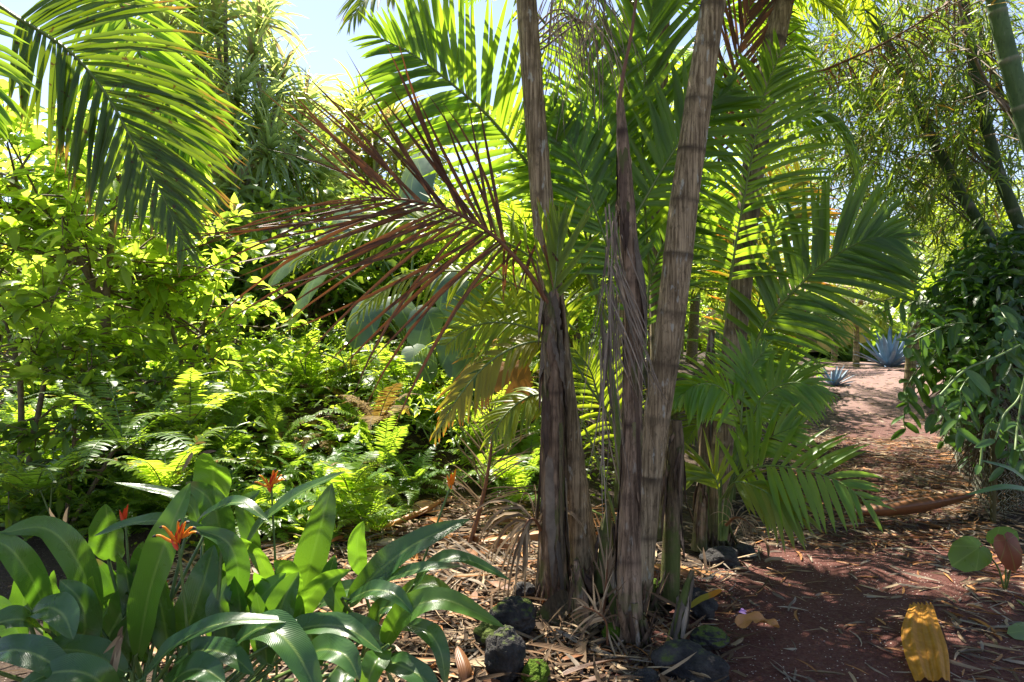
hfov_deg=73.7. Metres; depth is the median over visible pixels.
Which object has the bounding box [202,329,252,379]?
fern
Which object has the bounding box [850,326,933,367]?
agave
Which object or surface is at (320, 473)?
fern
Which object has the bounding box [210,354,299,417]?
fern
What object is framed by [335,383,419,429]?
fern
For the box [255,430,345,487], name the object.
fern
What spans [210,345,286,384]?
fern
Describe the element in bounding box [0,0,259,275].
palm tree
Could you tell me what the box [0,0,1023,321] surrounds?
sky
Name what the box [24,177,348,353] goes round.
tree
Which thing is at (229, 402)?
fern
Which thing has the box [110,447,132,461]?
fern
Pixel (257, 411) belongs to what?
fern
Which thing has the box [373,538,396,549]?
leaf sheath
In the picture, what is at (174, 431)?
fern
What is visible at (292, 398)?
fern
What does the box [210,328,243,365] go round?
fern
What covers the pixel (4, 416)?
fern
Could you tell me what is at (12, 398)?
fern
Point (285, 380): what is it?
fern
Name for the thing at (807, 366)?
palm tree
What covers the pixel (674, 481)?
palm stump
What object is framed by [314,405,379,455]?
fern
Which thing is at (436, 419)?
fern
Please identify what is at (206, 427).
fern
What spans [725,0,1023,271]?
bamboo
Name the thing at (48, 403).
fern
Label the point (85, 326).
young tree
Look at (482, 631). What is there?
lava rock
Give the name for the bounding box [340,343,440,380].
fern
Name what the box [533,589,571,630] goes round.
rock
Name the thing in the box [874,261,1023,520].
climbing vine
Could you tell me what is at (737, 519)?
fallen frond
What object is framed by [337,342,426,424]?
fern
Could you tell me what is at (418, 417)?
fern
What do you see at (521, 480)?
fern
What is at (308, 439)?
fern
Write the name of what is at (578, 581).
palm stump
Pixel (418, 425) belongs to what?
fern
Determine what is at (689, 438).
palm tree
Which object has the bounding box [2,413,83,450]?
fern
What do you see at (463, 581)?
fallen frond
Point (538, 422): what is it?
fern
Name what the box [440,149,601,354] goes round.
tree
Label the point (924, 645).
fallen yellow leaf
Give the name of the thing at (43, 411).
fern
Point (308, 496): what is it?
fern
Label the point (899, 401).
leaf litter
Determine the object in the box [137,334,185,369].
fern
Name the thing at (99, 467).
fern
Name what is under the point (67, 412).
fern
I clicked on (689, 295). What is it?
tree
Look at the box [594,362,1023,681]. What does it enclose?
path
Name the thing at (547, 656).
leaf litter
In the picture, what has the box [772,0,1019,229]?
bamboo
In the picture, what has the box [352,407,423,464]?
fern
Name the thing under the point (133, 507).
fern
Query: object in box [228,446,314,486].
fern
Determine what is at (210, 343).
young tree
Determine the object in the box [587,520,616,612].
fallen frond
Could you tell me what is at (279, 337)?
weed
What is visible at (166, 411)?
fern
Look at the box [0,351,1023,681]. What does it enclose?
ground
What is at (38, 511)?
fern
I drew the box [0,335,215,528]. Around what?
bush
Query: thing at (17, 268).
tree
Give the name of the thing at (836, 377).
agave
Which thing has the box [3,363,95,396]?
fern
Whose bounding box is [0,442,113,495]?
fern
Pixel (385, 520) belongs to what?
fern
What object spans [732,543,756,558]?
lava rock
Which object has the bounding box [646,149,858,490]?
palm tree
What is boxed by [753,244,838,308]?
palm tree
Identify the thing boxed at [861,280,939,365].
palm tree
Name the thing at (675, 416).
palm tree
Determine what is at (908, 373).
palm tree
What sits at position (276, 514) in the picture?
fern
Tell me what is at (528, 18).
palm tree
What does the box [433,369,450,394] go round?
fern
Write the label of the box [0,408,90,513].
fern
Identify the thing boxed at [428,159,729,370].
tree
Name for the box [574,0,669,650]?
palm tree
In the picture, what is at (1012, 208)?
bamboo
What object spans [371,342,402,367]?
fern
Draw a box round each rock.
[473,621,499,647]
[484,625,525,681]
[489,596,536,636]
[513,581,535,596]
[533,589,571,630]
[633,667,658,681]
[650,639,729,681]
[689,625,729,650]
[690,587,718,620]
[699,545,739,566]
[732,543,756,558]
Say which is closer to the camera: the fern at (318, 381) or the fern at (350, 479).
the fern at (350, 479)
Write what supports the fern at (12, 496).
on the ground at (52, 563)
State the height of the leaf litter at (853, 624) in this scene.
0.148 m
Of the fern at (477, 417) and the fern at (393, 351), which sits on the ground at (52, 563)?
the fern at (477, 417)
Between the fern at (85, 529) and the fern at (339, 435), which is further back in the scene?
the fern at (339, 435)
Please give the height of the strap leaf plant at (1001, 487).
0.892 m
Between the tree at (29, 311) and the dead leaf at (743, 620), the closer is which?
the dead leaf at (743, 620)
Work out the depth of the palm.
4.16 m
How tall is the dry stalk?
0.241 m
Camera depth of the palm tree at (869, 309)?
24.81 m
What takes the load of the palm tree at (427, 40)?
on the ground at (52, 563)
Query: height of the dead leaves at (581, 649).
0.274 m
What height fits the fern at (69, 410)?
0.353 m
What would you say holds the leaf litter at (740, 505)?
on the path
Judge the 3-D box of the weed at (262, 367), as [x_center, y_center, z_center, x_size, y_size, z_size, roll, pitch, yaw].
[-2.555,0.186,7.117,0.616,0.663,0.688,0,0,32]
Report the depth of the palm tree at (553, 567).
3.79 m
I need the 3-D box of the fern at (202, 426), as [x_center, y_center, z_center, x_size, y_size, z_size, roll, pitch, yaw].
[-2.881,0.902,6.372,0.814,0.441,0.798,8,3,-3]
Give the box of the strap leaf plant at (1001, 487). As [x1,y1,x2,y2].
[966,415,1023,494]
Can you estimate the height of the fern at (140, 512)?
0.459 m
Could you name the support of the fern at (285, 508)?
on the ground at (52, 563)
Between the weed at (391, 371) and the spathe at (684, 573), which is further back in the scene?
the weed at (391, 371)
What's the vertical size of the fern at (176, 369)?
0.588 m
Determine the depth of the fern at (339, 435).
6.46 m
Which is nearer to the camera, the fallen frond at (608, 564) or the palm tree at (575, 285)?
the fallen frond at (608, 564)
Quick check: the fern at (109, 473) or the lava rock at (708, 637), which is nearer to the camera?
the lava rock at (708, 637)
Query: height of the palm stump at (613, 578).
0.489 m
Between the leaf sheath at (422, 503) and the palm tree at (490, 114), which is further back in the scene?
the palm tree at (490, 114)
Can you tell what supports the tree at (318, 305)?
on the ground at (52, 563)
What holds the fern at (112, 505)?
on the ground at (52, 563)
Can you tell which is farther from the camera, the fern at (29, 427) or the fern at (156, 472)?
the fern at (29, 427)
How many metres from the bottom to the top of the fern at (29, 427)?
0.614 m
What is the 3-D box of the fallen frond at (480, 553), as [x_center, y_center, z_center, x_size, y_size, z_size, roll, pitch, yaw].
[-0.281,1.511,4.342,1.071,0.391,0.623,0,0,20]
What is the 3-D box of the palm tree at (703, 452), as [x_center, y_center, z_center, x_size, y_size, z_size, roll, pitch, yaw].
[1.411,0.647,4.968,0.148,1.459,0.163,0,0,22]
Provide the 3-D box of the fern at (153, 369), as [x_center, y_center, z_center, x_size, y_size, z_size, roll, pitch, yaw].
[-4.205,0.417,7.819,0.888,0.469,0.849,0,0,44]
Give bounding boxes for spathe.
[654,564,722,577]
[855,492,974,515]
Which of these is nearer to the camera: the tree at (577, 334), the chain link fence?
the chain link fence
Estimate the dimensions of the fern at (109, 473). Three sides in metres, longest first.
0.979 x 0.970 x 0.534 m
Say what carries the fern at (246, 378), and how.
on the ground at (52, 563)
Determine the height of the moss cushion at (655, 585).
0.137 m
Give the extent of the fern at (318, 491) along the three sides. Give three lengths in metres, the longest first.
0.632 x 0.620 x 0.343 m
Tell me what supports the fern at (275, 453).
on the ground at (52, 563)
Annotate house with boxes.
[698,277,883,351]
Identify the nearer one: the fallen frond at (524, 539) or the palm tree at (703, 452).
the fallen frond at (524, 539)
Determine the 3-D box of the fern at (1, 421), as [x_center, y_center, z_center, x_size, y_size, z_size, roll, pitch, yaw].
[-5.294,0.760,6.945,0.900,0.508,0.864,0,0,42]
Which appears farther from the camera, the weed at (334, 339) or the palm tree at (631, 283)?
the weed at (334, 339)
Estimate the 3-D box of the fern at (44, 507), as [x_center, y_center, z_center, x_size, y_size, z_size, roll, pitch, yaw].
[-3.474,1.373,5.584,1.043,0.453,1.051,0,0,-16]
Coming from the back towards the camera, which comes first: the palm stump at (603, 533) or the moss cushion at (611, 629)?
the palm stump at (603, 533)
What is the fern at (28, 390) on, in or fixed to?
on the ground at (52, 563)
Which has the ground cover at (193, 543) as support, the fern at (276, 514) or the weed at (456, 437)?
the weed at (456, 437)
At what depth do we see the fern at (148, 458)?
5.62 m
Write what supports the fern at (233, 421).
on the ground at (52, 563)
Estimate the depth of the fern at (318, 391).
7.40 m
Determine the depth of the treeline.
31.54 m
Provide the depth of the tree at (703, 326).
20.39 m
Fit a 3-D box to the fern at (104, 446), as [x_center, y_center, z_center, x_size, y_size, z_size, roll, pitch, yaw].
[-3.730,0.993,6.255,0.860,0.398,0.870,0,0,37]
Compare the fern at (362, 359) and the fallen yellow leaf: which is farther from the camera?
the fern at (362, 359)
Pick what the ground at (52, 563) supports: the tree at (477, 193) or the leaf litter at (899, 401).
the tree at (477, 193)
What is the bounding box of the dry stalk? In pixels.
[381,499,440,528]
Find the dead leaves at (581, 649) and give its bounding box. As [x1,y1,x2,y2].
[169,486,632,676]
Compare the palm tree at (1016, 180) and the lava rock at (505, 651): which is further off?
the palm tree at (1016, 180)
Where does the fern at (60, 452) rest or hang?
on the ground at (52, 563)
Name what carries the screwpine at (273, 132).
on the ground at (52, 563)
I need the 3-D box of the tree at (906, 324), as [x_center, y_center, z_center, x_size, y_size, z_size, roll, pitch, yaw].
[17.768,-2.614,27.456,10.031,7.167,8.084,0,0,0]
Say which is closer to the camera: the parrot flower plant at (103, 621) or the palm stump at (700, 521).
the parrot flower plant at (103, 621)
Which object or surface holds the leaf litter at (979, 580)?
on the ground at (52, 563)
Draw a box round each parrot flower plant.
[0,450,382,681]
[278,469,509,681]
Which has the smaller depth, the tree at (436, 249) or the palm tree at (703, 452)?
the palm tree at (703, 452)
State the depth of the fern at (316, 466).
6.04 m
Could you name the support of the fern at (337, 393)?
on the ground at (52, 563)
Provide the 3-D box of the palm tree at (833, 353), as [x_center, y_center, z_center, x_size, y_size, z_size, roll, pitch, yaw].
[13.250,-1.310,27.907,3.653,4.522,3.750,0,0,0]
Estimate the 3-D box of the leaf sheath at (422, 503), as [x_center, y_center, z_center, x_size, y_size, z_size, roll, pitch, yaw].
[-0.717,1.395,5.675,0.294,0.121,0.122,0,0,23]
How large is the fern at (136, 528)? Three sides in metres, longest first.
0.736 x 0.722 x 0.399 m
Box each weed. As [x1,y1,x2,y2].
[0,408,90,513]
[161,414,266,469]
[232,329,299,378]
[271,313,326,373]
[302,313,387,378]
[372,345,435,401]
[384,377,474,441]
[438,401,486,456]
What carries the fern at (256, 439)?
on the ground at (52, 563)
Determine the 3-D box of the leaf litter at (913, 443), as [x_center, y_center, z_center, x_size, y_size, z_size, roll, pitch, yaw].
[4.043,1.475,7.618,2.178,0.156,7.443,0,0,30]
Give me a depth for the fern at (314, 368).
7.72 m
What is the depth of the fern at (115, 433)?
4.61 m
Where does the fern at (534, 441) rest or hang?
on the ground at (52, 563)
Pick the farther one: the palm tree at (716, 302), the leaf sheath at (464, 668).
the palm tree at (716, 302)
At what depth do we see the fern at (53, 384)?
7.51 m
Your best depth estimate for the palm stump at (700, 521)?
4.81 m
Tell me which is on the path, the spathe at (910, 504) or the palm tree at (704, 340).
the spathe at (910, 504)
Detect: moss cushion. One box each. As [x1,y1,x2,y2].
[521,658,549,681]
[601,622,619,640]
[653,578,661,591]
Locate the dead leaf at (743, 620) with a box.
[735,611,778,627]
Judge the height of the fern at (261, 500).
0.651 m
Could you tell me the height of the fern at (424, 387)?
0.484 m
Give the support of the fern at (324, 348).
on the ground at (52, 563)
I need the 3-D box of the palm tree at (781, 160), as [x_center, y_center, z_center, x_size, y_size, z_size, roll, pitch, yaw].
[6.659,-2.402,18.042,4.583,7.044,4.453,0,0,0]
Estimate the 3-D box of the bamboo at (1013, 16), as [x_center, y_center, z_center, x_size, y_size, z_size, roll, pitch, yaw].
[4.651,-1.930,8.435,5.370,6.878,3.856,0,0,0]
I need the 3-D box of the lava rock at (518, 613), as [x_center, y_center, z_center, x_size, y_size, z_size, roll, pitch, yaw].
[0.000,1.411,3.502,0.256,0.195,0.225,0,0,0]
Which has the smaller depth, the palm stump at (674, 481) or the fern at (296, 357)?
the palm stump at (674, 481)
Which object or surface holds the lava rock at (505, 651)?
on the ground at (52, 563)
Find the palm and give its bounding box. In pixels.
[671,329,895,551]
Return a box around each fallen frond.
[400,569,513,590]
[404,535,535,582]
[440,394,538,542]
[466,484,586,597]
[568,571,638,653]
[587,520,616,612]
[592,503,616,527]
[711,498,760,545]
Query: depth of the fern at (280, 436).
6.69 m
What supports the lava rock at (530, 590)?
on the ground at (52, 563)
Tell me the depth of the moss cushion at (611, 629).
3.37 m
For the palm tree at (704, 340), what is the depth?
8.21 m
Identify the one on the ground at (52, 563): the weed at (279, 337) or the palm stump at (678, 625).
the palm stump at (678, 625)
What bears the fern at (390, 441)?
on the ground at (52, 563)
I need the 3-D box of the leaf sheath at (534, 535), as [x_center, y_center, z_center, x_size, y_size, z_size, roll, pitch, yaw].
[-0.042,1.457,5.020,0.605,0.116,0.084,0,0,0]
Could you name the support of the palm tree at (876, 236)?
on the ground at (52, 563)
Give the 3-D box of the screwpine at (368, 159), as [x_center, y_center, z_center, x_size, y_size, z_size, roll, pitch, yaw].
[-3.010,-2.958,15.313,4.408,6.914,3.506,0,0,0]
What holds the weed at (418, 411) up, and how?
on the ground at (52, 563)
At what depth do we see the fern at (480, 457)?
6.14 m
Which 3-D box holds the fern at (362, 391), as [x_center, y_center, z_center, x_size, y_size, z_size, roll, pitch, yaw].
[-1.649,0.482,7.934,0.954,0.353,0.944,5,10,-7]
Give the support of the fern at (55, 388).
on the ground at (52, 563)
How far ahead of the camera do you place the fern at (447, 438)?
6.77 m
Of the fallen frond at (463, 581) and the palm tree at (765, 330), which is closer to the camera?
the fallen frond at (463, 581)
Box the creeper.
[904,224,1023,494]
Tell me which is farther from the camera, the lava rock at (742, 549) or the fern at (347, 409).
the fern at (347, 409)
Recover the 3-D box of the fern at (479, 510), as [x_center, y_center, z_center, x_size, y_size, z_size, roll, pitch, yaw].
[-0.182,0.917,5.089,0.808,1.131,0.380,0,0,-15]
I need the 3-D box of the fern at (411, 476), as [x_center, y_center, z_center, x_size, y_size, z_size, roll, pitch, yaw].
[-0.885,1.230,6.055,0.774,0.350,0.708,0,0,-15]
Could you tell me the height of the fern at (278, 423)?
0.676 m
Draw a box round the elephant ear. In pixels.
[268,148,532,405]
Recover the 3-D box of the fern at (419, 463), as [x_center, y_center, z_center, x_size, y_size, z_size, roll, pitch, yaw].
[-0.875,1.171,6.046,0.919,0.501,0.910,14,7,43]
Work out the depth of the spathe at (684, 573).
4.31 m
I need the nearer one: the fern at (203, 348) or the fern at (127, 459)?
the fern at (127, 459)
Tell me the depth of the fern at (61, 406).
6.79 m
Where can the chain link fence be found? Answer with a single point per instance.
(993, 499)
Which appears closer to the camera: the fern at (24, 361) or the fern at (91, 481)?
the fern at (91, 481)
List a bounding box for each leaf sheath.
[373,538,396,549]
[412,500,440,514]
[455,646,471,681]
[472,531,538,545]
[473,514,531,525]
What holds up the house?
on the ground at (52, 563)
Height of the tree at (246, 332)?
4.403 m
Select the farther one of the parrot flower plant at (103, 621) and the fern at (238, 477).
the fern at (238, 477)
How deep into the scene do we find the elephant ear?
7.37 m
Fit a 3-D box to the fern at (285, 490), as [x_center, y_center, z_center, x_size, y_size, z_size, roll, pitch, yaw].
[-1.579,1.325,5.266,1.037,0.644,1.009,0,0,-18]
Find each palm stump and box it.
[568,557,595,634]
[595,500,614,593]
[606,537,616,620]
[660,419,685,604]
[666,569,694,640]
[691,483,708,551]
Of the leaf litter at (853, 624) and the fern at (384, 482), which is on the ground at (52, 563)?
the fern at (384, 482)
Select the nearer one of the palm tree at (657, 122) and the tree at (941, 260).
the palm tree at (657, 122)
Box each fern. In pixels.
[0,365,61,401]
[0,388,44,422]
[0,390,88,464]
[0,403,137,466]
[0,410,91,467]
[0,438,50,502]
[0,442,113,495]
[0,466,90,519]
[0,477,88,526]
[0,483,130,536]
[0,500,90,540]
[1,378,62,396]
[2,353,53,387]
[2,406,61,454]
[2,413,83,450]
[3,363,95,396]
[4,437,106,493]
[4,461,114,510]
[6,401,81,454]
[17,480,88,514]
[20,321,93,369]
[24,368,233,480]
[27,397,86,429]
[33,398,50,420]
[35,378,62,392]
[36,412,146,462]
[36,466,166,535]
[43,390,130,417]
[44,400,100,427]
[45,421,169,493]
[51,372,116,416]
[58,480,160,535]
[61,478,145,533]
[64,435,170,517]
[67,472,107,490]
[69,429,130,474]
[70,427,248,487]
[70,463,174,506]
[74,458,164,528]
[76,441,245,528]
[76,452,145,489]
[79,368,283,434]
[83,416,262,485]
[84,452,235,541]
[91,405,212,446]
[97,380,198,443]
[97,460,194,500]
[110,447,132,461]
[111,437,207,504]
[132,361,164,384]
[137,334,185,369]
[143,340,212,371]
[147,414,235,457]
[150,360,196,388]
[159,419,239,457]
[174,398,268,475]
[177,334,221,367]
[178,430,281,465]
[180,444,251,490]
[195,382,290,421]
[195,464,342,552]
[196,363,267,393]
[199,503,301,545]
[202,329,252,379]
[203,363,298,387]
[204,363,304,423]
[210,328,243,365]
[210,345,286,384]
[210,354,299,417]
[213,432,268,457]
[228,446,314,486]
[231,481,309,517]
[236,451,292,473]
[236,480,364,548]
[237,396,329,469]
[237,486,310,533]
[238,369,309,424]
[238,502,338,537]
[241,440,357,516]
[249,363,315,411]
[249,420,305,442]
[255,364,317,391]
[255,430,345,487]
[257,452,375,508]
[258,468,313,504]
[265,430,399,524]
[267,411,333,439]
[275,323,344,383]
[279,337,369,386]
[291,382,330,403]
[293,384,342,404]
[293,479,320,511]
[298,330,403,398]
[298,414,359,456]
[299,418,383,455]
[300,373,345,403]
[302,451,404,505]
[304,359,425,430]
[304,472,406,531]
[309,352,385,393]
[314,360,377,381]
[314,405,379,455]
[319,340,379,358]
[319,341,390,385]
[321,464,428,514]
[324,394,402,445]
[325,386,372,413]
[328,411,446,474]
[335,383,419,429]
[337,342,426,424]
[338,369,391,392]
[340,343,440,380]
[344,479,420,539]
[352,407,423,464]
[366,442,448,504]
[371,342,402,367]
[371,366,453,414]
[372,391,430,423]
[375,377,473,433]
[375,458,457,508]
[415,409,476,435]
[425,381,449,389]
[426,436,540,509]
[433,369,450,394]
[433,385,540,455]
[433,439,519,491]
[437,379,536,440]
[440,404,473,447]
[455,405,540,507]
[464,454,538,479]
[481,342,506,362]
[492,359,539,384]
[513,411,540,437]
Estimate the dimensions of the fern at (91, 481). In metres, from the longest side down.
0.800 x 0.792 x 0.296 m
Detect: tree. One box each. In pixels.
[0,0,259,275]
[0,69,295,456]
[0,144,189,372]
[0,155,184,505]
[0,155,250,349]
[0,196,119,343]
[1,130,344,367]
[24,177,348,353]
[70,231,312,436]
[159,184,455,361]
[161,39,599,613]
[258,173,567,352]
[271,161,493,348]
[289,0,850,541]
[293,123,525,350]
[336,0,648,599]
[347,0,878,616]
[412,7,645,382]
[426,200,647,357]
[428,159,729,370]
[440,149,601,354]
[464,0,867,507]
[474,59,730,521]
[474,82,681,359]
[483,209,788,351]
[513,44,774,419]
[525,200,797,388]
[527,135,846,362]
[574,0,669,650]
[585,252,766,357]
[586,2,784,139]
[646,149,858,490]
[666,0,972,549]
[671,338,794,500]
[683,325,828,465]
[689,300,784,375]
[697,330,715,527]
[724,112,847,360]
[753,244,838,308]
[755,344,834,440]
[809,196,930,336]
[811,278,899,366]
[817,278,860,362]
[829,160,996,391]
[834,214,995,349]
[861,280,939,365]
[888,155,1023,273]
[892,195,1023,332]
[935,229,1009,277]
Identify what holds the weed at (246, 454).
on the ground at (52, 563)
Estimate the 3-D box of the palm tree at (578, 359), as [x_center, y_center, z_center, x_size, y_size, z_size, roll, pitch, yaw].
[0.602,-0.289,4.876,1.866,3.512,0.490,0,0,0]
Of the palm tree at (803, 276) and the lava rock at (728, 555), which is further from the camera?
the palm tree at (803, 276)
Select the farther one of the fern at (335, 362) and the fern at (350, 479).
the fern at (335, 362)
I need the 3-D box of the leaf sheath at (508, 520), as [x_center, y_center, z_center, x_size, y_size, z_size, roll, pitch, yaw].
[0.015,1.438,5.481,0.670,0.057,0.116,0,0,12]
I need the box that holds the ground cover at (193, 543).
[0,330,645,548]
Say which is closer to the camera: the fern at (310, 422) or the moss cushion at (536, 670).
the moss cushion at (536, 670)
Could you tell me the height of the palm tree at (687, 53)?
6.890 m
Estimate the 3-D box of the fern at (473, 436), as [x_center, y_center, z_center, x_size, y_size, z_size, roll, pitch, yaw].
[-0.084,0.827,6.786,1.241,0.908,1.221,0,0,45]
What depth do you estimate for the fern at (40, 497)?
5.45 m
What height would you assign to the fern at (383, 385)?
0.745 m
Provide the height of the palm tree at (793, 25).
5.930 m
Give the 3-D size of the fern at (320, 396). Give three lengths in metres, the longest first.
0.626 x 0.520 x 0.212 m
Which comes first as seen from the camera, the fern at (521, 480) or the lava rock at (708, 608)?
the lava rock at (708, 608)
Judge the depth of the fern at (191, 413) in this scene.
4.91 m
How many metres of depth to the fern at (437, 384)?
7.76 m
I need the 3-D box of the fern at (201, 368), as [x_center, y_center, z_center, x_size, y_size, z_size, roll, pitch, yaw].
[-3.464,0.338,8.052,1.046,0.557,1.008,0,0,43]
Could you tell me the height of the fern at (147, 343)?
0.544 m
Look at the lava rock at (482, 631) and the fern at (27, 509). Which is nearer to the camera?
the lava rock at (482, 631)
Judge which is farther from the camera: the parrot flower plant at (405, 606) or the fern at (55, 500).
the fern at (55, 500)
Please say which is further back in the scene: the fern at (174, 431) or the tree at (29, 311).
the tree at (29, 311)
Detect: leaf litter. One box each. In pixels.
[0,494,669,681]
[251,533,769,681]
[617,502,1023,681]
[654,423,843,583]
[732,434,1022,555]
[778,374,962,469]
[897,448,1023,681]
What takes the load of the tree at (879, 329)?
on the ground at (52, 563)
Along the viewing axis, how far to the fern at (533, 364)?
8.35 m
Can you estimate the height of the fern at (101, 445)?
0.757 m
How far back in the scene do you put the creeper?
5.78 m
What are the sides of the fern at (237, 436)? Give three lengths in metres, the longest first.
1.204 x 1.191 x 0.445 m
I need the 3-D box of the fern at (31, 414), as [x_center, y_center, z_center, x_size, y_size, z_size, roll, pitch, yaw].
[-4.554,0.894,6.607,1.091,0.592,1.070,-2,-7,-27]
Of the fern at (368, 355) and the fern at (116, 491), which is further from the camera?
the fern at (368, 355)
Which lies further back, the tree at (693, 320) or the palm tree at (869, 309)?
the palm tree at (869, 309)
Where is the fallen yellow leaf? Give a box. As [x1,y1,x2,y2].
[901,601,949,681]
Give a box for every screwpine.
[71,0,365,345]
[289,59,474,353]
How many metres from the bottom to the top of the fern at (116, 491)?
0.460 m
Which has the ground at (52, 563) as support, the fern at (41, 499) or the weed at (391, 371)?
the fern at (41, 499)
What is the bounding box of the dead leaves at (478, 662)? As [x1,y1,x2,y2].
[469,549,784,681]
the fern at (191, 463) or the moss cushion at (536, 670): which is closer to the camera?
the moss cushion at (536, 670)
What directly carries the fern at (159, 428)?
on the ground at (52, 563)
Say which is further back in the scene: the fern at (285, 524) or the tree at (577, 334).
the tree at (577, 334)
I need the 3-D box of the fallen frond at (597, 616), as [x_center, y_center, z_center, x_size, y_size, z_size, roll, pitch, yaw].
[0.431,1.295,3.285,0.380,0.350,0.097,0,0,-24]
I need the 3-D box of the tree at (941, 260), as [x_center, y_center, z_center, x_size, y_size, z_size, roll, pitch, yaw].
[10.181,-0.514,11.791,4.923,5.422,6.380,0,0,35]
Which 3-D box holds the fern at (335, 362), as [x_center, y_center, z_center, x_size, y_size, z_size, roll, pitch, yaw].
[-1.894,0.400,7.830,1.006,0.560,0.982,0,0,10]
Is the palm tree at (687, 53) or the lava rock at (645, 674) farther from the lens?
the palm tree at (687, 53)
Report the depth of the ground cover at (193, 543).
6.42 m
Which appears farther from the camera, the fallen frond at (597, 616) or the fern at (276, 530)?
the fern at (276, 530)
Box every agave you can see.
[818,366,856,385]
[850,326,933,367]
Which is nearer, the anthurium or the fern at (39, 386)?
the anthurium
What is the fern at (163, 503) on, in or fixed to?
on the ground at (52, 563)
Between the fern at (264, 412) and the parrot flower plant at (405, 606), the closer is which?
the parrot flower plant at (405, 606)
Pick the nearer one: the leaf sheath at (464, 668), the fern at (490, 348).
the leaf sheath at (464, 668)
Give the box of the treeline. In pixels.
[1,287,936,361]
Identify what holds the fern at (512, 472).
on the ground at (52, 563)
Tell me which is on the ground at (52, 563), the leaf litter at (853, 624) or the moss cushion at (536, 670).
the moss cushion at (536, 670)
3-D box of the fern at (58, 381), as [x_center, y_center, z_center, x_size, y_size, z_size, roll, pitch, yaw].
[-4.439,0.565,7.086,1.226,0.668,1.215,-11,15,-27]
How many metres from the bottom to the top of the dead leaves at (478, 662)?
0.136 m
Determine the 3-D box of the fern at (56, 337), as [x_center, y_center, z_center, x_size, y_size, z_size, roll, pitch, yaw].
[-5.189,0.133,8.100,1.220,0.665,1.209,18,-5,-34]
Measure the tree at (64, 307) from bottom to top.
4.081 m
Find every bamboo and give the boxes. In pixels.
[711,0,1023,289]
[725,0,1023,270]
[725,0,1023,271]
[735,0,1023,292]
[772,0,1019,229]
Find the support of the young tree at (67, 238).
on the ground at (52, 563)
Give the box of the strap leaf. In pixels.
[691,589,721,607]
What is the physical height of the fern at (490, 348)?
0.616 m
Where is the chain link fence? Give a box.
[943,341,1023,522]
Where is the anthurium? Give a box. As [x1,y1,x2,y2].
[947,526,1023,639]
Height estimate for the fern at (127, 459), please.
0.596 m
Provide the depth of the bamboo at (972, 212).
7.19 m
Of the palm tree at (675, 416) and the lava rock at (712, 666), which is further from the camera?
the palm tree at (675, 416)
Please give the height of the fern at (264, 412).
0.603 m
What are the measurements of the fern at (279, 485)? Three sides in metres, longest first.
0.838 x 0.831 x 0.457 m
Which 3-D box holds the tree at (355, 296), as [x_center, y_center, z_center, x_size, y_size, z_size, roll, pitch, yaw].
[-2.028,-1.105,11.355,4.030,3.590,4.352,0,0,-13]
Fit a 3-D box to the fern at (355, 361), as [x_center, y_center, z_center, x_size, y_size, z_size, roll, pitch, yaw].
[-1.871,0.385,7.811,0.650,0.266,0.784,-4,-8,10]

